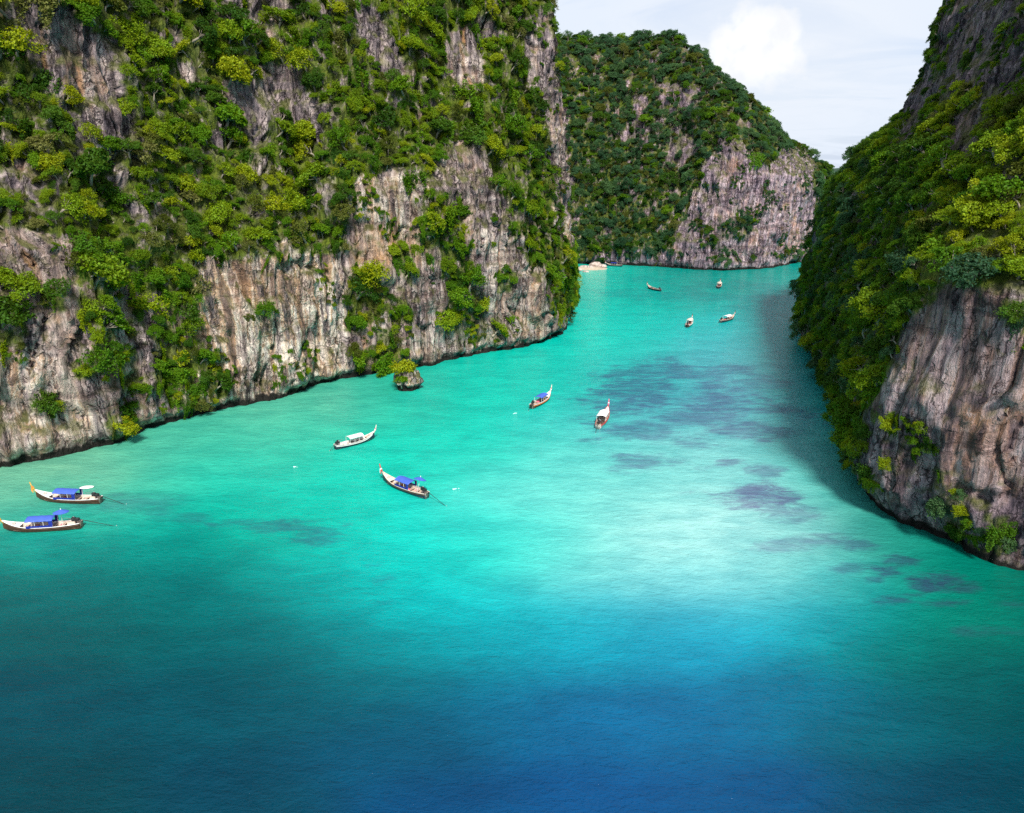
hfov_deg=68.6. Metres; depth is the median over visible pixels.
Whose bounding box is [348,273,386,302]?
tree
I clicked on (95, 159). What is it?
tree
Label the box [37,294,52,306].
tree
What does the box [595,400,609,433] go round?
longtail boat
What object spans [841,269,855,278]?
tree
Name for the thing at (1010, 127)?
tree
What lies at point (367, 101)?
tree
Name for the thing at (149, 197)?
tree
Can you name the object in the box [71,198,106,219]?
tree
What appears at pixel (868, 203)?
tree
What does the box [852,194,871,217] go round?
tree
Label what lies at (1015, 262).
tree
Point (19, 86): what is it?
tree
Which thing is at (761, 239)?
hill
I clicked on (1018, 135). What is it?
tree
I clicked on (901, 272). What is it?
tree
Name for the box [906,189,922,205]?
tree
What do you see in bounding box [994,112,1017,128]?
tree
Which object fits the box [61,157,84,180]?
tree
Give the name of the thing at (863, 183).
tree
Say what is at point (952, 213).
tree
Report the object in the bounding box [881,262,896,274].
tree
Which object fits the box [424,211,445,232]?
tree
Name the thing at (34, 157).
tree
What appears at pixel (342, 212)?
tree
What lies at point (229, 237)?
tree
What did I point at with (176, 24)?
tree
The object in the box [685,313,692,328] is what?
longtail boat
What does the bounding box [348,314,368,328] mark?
tree
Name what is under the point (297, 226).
tree
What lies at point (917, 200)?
tree
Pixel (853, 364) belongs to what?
tree
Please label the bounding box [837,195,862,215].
tree
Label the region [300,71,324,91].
tree
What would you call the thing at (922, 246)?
tree
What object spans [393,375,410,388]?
shrub
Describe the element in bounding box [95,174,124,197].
tree
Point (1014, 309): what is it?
tree
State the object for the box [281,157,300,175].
tree
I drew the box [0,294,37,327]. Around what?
tree
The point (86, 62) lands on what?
cliff
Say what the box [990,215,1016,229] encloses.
tree
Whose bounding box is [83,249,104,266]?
tree
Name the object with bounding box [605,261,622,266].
longtail boat
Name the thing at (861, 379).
tree
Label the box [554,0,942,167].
sky
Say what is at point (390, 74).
tree
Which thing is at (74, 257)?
tree
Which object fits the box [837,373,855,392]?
tree
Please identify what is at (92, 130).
tree
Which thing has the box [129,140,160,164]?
tree
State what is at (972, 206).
tree
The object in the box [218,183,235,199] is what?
tree
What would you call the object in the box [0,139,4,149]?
tree
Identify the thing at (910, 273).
tree
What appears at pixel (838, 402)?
tree
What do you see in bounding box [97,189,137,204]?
tree
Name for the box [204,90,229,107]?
tree
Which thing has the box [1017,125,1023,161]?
tree
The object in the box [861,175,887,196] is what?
tree
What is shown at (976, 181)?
tree
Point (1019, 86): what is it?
tree
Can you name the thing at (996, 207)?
tree
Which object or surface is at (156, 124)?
tree
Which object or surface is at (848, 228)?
tree
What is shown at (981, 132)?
tree
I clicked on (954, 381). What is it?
cliff
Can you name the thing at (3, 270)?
tree
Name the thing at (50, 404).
tree
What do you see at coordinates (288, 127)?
tree
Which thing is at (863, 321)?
tree
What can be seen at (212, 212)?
tree
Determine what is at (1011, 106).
tree
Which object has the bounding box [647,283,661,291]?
longtail boat
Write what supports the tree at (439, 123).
on the cliff at (86, 62)
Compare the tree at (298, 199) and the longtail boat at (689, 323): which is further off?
the longtail boat at (689, 323)
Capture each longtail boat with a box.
[0,515,116,531]
[29,482,122,503]
[331,425,376,449]
[379,464,446,505]
[528,385,551,410]
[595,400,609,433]
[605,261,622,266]
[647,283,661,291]
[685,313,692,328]
[717,278,721,288]
[719,310,735,322]
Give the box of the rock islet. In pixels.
[393,369,423,390]
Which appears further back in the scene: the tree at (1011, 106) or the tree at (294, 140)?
the tree at (294, 140)
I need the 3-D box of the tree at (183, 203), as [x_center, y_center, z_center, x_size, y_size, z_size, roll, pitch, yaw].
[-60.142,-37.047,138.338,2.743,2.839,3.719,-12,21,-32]
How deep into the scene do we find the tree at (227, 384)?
141.02 m
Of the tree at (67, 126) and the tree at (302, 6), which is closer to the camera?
the tree at (67, 126)
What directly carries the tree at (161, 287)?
on the cliff at (86, 62)
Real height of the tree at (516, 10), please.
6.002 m
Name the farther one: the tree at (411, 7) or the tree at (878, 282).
the tree at (411, 7)
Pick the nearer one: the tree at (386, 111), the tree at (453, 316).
the tree at (386, 111)
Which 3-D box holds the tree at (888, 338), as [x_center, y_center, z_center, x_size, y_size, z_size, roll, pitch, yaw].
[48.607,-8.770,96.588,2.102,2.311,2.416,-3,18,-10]
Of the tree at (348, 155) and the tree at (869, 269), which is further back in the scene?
the tree at (348, 155)
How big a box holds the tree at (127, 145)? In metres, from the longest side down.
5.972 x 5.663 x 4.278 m
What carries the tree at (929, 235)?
on the cliff at (954, 381)
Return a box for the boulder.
[589,262,600,266]
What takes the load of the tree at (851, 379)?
on the cliff at (954, 381)
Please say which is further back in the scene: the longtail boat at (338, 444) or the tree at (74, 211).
the longtail boat at (338, 444)
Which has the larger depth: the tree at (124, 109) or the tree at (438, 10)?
the tree at (438, 10)
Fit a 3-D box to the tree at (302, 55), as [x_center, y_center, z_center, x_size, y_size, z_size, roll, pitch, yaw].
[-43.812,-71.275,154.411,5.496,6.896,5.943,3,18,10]
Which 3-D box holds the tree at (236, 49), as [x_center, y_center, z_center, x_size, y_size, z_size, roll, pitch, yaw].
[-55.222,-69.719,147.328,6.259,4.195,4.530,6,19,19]
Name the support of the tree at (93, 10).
on the cliff at (86, 62)
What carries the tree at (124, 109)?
on the cliff at (86, 62)
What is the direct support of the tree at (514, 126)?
on the cliff at (86, 62)
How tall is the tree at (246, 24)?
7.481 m
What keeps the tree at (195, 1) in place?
on the cliff at (86, 62)
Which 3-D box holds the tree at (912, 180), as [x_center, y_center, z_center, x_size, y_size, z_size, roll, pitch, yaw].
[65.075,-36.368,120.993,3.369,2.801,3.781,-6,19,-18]
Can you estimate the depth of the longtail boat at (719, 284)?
289.96 m
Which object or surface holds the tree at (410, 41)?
on the cliff at (86, 62)
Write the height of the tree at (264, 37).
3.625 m
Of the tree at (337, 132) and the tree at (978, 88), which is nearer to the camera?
the tree at (978, 88)
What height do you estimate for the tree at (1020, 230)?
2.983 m
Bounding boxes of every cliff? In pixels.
[0,0,575,467]
[802,0,1023,570]
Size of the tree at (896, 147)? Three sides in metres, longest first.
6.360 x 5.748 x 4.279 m
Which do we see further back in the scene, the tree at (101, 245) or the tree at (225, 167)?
the tree at (225, 167)
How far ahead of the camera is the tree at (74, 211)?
117.50 m
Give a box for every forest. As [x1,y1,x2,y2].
[0,0,1023,552]
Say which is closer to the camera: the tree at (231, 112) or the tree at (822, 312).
the tree at (231, 112)
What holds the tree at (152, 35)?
on the cliff at (86, 62)
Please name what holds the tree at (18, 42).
on the cliff at (86, 62)
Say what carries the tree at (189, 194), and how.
on the cliff at (86, 62)
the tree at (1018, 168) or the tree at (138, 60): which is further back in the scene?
the tree at (138, 60)
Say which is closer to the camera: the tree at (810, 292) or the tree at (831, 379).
the tree at (831, 379)
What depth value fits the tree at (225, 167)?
143.44 m
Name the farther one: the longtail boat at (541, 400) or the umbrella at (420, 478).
the longtail boat at (541, 400)
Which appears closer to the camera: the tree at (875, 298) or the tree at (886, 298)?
the tree at (886, 298)
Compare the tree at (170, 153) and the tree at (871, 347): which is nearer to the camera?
the tree at (871, 347)
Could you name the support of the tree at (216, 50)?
on the cliff at (86, 62)
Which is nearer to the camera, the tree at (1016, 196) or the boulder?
the tree at (1016, 196)
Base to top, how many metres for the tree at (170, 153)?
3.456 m
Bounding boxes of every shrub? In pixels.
[388,358,417,374]
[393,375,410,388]
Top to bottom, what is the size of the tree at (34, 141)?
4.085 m
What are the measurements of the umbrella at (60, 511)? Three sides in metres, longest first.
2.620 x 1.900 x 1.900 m
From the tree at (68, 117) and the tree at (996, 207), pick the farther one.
the tree at (68, 117)
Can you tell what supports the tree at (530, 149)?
on the cliff at (86, 62)
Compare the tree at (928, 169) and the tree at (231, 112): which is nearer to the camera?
the tree at (928, 169)
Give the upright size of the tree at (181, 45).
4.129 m
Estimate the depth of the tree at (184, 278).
133.88 m
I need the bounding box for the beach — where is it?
[578,266,606,269]
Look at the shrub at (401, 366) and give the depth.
155.10 m
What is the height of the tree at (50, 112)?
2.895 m
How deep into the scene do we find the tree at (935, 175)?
110.47 m
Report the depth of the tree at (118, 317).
122.91 m
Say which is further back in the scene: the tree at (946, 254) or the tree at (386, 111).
the tree at (386, 111)
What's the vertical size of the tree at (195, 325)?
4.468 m
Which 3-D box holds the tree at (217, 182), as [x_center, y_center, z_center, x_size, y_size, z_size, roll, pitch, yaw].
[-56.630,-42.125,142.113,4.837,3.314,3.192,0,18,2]
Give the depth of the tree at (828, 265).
162.66 m
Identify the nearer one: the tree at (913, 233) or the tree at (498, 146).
the tree at (913, 233)
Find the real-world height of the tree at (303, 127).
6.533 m
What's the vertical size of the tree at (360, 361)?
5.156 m
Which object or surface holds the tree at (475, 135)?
on the cliff at (86, 62)
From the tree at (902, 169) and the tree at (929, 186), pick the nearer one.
the tree at (929, 186)
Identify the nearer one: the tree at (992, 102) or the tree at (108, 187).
the tree at (992, 102)
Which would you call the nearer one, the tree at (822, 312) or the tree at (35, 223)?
the tree at (35, 223)
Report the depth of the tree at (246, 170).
145.83 m
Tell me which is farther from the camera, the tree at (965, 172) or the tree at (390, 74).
the tree at (390, 74)
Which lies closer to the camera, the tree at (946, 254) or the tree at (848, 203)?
the tree at (946, 254)
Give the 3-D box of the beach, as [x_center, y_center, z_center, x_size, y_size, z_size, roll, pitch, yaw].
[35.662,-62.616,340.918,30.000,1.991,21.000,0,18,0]
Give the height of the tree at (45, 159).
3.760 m
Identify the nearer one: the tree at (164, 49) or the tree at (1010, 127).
the tree at (1010, 127)
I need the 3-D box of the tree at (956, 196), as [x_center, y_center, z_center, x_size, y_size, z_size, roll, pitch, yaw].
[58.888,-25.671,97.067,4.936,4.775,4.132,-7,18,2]
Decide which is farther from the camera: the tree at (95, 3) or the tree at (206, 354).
the tree at (206, 354)
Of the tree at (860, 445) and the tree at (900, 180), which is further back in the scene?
the tree at (900, 180)
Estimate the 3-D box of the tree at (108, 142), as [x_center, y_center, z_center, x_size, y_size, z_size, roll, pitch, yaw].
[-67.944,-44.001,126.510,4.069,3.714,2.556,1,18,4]
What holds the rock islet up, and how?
in the water
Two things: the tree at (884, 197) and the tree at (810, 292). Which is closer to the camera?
the tree at (884, 197)
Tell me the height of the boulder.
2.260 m
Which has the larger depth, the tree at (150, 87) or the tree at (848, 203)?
the tree at (848, 203)
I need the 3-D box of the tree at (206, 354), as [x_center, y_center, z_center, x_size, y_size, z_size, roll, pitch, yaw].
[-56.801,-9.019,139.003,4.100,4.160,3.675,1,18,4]
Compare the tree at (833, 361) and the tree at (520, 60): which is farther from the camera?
the tree at (520, 60)
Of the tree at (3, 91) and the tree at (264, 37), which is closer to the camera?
the tree at (3, 91)
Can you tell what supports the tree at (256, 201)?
on the cliff at (86, 62)
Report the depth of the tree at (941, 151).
112.85 m
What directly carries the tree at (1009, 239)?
on the cliff at (954, 381)
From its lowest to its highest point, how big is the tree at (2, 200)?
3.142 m
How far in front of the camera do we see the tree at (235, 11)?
145.31 m
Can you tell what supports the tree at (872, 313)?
on the cliff at (954, 381)
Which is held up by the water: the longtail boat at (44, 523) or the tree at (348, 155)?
the longtail boat at (44, 523)
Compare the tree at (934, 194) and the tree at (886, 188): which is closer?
the tree at (934, 194)
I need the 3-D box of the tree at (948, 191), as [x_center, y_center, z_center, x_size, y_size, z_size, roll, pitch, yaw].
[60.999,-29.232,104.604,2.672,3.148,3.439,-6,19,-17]
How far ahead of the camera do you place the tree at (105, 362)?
118.94 m
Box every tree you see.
[0,0,9,19]
[0,25,48,56]
[0,33,27,62]
[0,85,10,104]
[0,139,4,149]
[0,197,8,212]
[0,265,25,287]
[0,270,43,302]
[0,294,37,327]
[14,79,39,100]
[23,131,65,152]
[24,217,47,230]
[26,150,40,169]
[30,389,61,415]
[36,150,65,173]
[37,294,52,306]
[38,103,64,120]
[41,274,71,301]
[51,114,75,139]
[59,189,88,226]
[60,108,74,123]
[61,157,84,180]
[62,82,80,101]
[62,229,100,255]
[63,251,84,269]
[69,145,110,185]
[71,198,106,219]
[74,0,101,26]
[75,0,99,7]
[76,248,133,290]
[78,121,103,141]
[79,341,124,377]
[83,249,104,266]
[93,239,106,252]
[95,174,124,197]
[97,135,120,153]
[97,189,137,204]
[99,293,121,311]
[102,17,118,37]
[102,236,123,257]
[102,309,132,333]
[104,0,127,12]
[110,137,143,162]
[110,415,141,436]
[117,96,137,120]
[126,43,139,55]
[127,0,150,16]
[128,53,146,68]
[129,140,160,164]
[131,164,156,179]
[133,46,153,61]
[134,128,162,143]
[139,189,167,214]
[139,230,164,250]
[141,272,165,283]
[142,36,175,60]
[143,81,164,103]
[147,115,166,138]
[148,32,156,40]
[148,62,173,86]
[153,144,180,162]
[155,282,172,297]
[167,16,186,34]
[168,120,191,141]
[168,171,196,191]
[169,37,189,58]
[172,302,201,320]
[175,0,203,9]
[175,270,193,290]
[176,235,203,249]
[178,313,206,335]
[179,199,193,211]
[180,188,204,202]
[183,123,206,144]
[184,80,209,95]
[186,248,206,266]
[188,15,218,45]
[193,0,211,15]
[193,348,217,364]
[194,121,211,145]
[194,180,221,199]
[201,177,225,192]
[202,200,232,227]
[204,45,222,62]
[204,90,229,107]
[210,2,220,14]
[211,53,252,87]
[212,100,250,135]
[213,1,252,19]
[215,373,232,391]
[216,17,248,43]
[216,161,237,177]
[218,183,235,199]
[218,229,241,251]
[219,125,252,149]
[220,43,248,56]
[222,16,263,51]
[234,163,258,182]
[244,192,265,214]
[244,225,273,244]
[254,29,270,47]
[261,5,299,27]
[262,37,284,63]
[263,194,291,215]
[274,116,297,136]
[278,192,308,214]
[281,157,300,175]
[283,45,312,72]
[288,134,305,148]
[288,218,311,244]
[289,118,315,140]
[291,2,309,20]
[292,139,315,160]
[294,159,327,186]
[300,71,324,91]
[325,123,353,150]
[329,199,354,221]
[339,149,360,161]
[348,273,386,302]
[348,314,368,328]
[348,348,366,367]
[359,259,390,288]
[360,95,375,112]
[370,105,398,129]
[377,134,397,154]
[384,68,401,80]
[387,74,414,97]
[399,0,430,21]
[400,33,422,55]
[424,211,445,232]
[425,5,448,22]
[426,116,451,137]
[429,19,445,46]
[435,308,465,334]
[445,284,473,307]
[458,118,488,144]
[460,267,487,291]
[485,134,506,158]
[489,173,509,190]
[502,113,529,134]
[508,48,531,71]
[509,2,523,22]
[523,143,544,160]
[789,322,807,339]
[797,330,815,346]
[804,281,820,297]
[805,355,818,368]
[811,232,832,248]
[818,307,826,316]
[818,370,842,388]
[821,394,852,420]
[822,256,836,272]
[826,401,860,425]
[828,419,852,446]
[829,355,842,376]
[829,384,840,395]
[833,241,849,253]
[834,191,852,203]
[835,350,868,378]
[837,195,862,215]
[837,292,854,309]
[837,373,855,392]
[838,276,864,290]
[839,222,857,236]
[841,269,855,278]
[843,291,859,312]
[844,252,863,273]
[845,373,872,399]
[846,286,882,311]
[846,439,868,458]
[848,314,873,338]
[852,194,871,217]
[852,259,867,277]
[852,359,887,389]
[854,177,871,191]
[858,260,876,278]
[858,303,890,333]
[859,334,884,355]
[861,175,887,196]
[861,193,880,218]
[864,135,891,156]
[867,276,886,288]
[869,150,892,171]
[869,290,884,307]
[871,128,888,139]
[875,189,895,204]
[878,290,899,305]
[880,181,897,192]
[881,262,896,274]
[881,277,910,300]
[881,332,898,344]
[882,247,917,274]
[885,142,904,158]
[886,296,923,315]
[888,170,914,189]
[892,184,913,210]
[894,267,911,286]
[895,158,915,176]
[897,267,922,283]
[898,132,935,157]
[901,174,925,187]
[902,223,929,250]
[903,253,918,268]
[904,153,929,171]
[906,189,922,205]
[908,193,928,207]
[912,115,940,136]
[912,207,941,229]
[913,178,946,197]
[914,158,947,177]
[916,238,939,251]
[918,138,957,168]
[922,232,938,249]
[924,496,945,521]
[927,244,963,272]
[928,160,961,182]
[929,189,952,202]
[929,244,950,263]
[930,205,966,224]
[933,185,961,206]
[936,150,983,179]
[939,252,1008,289]
[944,94,962,115]
[945,230,964,243]
[946,190,968,206]
[948,160,981,186]
[953,192,996,230]
[955,191,973,204]
[963,178,998,202]
[966,128,1007,159]
[967,86,981,95]
[967,173,1023,202]
[968,165,1001,181]
[969,124,998,140]
[971,116,996,130]
[978,197,1019,217]
[981,95,1003,117]
[987,237,1007,258]
[989,133,1023,164]
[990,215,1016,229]
[993,20,1016,36]
[993,299,1023,323]
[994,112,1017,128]
[996,232,1023,254]
[999,75,1023,111]
[999,188,1023,207]
[1000,91,1023,117]
[1000,253,1023,279]
[1001,112,1023,136]
[1005,161,1023,177]
[1006,224,1023,246]
[1012,128,1022,143]
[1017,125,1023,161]
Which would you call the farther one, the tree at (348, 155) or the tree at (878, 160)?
the tree at (348, 155)
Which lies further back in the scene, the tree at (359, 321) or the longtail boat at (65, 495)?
the tree at (359, 321)
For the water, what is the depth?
80.49 m
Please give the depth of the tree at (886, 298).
106.10 m
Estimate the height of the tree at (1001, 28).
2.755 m
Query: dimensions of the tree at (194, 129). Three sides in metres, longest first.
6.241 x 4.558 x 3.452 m
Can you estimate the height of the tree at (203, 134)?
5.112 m
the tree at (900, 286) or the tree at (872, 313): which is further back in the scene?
the tree at (872, 313)
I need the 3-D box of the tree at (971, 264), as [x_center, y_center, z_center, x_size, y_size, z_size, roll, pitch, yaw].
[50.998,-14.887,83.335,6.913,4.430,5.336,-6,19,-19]
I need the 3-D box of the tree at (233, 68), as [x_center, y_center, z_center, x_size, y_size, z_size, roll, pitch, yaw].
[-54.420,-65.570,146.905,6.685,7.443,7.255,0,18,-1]
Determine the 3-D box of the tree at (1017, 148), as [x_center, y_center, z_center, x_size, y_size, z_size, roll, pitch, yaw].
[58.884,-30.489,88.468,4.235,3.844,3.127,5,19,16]
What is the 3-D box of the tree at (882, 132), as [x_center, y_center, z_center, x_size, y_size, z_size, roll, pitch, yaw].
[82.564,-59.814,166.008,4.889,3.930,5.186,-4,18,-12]
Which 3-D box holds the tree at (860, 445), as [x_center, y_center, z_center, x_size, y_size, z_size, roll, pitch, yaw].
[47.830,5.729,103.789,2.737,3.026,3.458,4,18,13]
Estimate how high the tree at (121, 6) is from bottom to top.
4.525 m
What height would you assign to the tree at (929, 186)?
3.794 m
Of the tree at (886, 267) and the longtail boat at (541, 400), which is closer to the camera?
the tree at (886, 267)
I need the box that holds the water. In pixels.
[0,262,1023,812]
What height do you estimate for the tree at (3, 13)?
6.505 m
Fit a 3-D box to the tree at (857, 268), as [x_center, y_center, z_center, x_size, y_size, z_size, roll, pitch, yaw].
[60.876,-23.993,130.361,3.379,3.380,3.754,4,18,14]
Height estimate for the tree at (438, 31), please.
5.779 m
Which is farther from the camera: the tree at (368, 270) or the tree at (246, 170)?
the tree at (368, 270)
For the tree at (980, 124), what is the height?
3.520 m
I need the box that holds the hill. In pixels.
[557,37,825,270]
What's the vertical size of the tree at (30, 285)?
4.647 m
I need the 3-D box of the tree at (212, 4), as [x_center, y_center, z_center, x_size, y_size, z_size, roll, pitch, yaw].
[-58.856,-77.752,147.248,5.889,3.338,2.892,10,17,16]
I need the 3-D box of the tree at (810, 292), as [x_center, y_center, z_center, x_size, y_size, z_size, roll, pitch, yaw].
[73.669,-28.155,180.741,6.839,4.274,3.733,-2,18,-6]
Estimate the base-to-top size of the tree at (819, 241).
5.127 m
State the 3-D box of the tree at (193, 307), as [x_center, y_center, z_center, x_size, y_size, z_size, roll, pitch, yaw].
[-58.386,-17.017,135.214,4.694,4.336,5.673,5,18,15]
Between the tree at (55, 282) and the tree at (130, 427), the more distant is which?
the tree at (130, 427)
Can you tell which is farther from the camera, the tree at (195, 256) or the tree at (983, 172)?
the tree at (195, 256)
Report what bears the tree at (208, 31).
on the cliff at (86, 62)
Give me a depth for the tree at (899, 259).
111.00 m
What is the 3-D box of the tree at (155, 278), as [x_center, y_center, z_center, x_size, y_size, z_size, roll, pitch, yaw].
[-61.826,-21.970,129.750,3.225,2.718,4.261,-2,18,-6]
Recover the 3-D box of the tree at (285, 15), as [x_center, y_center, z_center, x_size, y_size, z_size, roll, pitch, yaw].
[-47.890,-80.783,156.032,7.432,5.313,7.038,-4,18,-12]
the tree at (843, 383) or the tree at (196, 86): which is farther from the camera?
the tree at (196, 86)
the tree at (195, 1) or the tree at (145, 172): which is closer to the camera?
the tree at (145, 172)
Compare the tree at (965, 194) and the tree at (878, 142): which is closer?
the tree at (965, 194)
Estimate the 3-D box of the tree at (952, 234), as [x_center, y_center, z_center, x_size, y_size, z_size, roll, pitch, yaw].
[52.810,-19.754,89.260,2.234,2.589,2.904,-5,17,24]
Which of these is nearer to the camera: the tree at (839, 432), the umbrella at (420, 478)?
the umbrella at (420, 478)
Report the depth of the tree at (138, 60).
131.00 m
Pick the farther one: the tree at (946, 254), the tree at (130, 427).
the tree at (130, 427)
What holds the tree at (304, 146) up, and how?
on the cliff at (86, 62)
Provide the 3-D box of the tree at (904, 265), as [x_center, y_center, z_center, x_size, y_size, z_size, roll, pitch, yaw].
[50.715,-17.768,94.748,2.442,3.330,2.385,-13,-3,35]
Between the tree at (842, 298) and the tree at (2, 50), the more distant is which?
the tree at (842, 298)
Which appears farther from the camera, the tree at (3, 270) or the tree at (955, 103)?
the tree at (955, 103)
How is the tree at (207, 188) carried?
on the cliff at (86, 62)
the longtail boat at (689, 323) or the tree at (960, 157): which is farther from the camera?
the longtail boat at (689, 323)
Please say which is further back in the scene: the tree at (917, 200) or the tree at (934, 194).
the tree at (917, 200)
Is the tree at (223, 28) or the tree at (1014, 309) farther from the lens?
the tree at (223, 28)
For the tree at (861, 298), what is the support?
on the cliff at (954, 381)
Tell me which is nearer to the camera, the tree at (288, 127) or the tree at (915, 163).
the tree at (915, 163)
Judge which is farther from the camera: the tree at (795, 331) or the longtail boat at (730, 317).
the longtail boat at (730, 317)
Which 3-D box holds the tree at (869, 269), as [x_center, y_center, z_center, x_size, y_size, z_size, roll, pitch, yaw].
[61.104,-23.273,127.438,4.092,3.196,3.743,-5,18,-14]
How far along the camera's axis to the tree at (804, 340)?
171.86 m
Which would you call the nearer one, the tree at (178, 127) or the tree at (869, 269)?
the tree at (869, 269)
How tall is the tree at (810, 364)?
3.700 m
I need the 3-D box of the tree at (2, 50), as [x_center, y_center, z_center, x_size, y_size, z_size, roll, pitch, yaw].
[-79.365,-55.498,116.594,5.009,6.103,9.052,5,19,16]
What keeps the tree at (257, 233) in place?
on the cliff at (86, 62)
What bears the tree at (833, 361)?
on the cliff at (954, 381)
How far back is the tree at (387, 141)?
160.80 m
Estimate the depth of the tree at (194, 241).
136.50 m
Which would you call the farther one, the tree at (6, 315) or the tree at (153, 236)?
the tree at (153, 236)
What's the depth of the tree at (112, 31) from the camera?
128.17 m
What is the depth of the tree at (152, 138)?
131.98 m
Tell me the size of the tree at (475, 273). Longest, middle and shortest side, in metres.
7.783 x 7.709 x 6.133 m
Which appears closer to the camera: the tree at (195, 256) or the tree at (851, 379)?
the tree at (851, 379)
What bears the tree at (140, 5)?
on the cliff at (86, 62)
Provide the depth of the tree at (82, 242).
117.10 m
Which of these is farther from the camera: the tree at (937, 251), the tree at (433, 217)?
the tree at (433, 217)
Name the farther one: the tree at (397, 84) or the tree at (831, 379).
the tree at (397, 84)
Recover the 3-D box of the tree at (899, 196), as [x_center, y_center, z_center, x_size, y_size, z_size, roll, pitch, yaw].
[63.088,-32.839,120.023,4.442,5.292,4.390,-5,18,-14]
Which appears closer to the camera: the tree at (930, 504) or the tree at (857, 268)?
the tree at (930, 504)
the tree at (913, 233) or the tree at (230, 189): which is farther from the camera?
the tree at (230, 189)
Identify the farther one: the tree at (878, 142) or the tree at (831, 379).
the tree at (878, 142)
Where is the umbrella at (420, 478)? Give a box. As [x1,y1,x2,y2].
[414,476,425,491]
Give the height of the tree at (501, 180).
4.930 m
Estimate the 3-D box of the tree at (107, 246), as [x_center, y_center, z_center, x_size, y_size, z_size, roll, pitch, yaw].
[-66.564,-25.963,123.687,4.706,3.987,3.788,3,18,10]
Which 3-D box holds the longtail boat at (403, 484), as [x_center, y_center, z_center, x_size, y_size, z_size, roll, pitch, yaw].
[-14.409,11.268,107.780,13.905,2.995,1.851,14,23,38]
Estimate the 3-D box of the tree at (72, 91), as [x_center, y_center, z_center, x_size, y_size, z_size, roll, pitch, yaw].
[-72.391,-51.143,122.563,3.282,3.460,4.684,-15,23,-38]
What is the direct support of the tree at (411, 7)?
on the cliff at (86, 62)
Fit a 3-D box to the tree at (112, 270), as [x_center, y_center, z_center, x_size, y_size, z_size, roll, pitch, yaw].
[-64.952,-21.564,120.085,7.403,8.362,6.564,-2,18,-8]
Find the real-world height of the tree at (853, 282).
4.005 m
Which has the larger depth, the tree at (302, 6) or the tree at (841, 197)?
the tree at (841, 197)
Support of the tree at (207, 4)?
on the cliff at (86, 62)
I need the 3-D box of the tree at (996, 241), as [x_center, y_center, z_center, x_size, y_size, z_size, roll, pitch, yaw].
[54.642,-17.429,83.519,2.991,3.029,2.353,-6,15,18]
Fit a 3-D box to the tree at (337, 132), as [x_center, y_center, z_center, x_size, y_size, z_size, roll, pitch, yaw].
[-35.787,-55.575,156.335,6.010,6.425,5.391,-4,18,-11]
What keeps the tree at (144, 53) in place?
on the cliff at (86, 62)
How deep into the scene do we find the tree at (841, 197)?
172.91 m
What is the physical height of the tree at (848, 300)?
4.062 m
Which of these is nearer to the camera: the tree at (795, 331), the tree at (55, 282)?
the tree at (55, 282)
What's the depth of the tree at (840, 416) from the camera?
112.62 m
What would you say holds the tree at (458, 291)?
on the cliff at (86, 62)
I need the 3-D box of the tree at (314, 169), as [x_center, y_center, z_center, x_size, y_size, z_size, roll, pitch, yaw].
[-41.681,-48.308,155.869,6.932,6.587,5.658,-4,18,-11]
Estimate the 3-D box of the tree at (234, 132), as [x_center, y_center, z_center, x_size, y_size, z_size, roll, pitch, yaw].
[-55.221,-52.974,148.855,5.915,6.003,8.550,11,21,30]
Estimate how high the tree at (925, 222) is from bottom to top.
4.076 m
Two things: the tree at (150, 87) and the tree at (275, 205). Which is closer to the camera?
the tree at (150, 87)
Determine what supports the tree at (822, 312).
on the cliff at (954, 381)
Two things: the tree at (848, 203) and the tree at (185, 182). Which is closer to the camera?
the tree at (185, 182)
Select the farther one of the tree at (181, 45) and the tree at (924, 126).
the tree at (181, 45)
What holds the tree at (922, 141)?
on the cliff at (954, 381)
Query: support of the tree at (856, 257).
on the cliff at (954, 381)
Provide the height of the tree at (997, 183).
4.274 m
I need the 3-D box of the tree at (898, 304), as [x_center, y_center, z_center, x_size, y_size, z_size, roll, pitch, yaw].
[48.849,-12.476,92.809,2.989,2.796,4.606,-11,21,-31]
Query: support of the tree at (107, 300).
on the cliff at (86, 62)
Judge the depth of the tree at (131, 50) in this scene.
132.16 m
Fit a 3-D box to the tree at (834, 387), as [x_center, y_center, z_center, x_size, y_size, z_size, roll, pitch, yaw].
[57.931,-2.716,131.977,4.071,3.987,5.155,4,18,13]
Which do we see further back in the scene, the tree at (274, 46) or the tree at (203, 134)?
the tree at (274, 46)
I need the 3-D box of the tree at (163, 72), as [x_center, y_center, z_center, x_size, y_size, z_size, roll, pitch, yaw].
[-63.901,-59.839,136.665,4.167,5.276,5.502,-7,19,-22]
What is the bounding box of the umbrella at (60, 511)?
[52,508,68,524]
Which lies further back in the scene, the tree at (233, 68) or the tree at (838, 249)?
the tree at (838, 249)
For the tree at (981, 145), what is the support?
on the cliff at (954, 381)

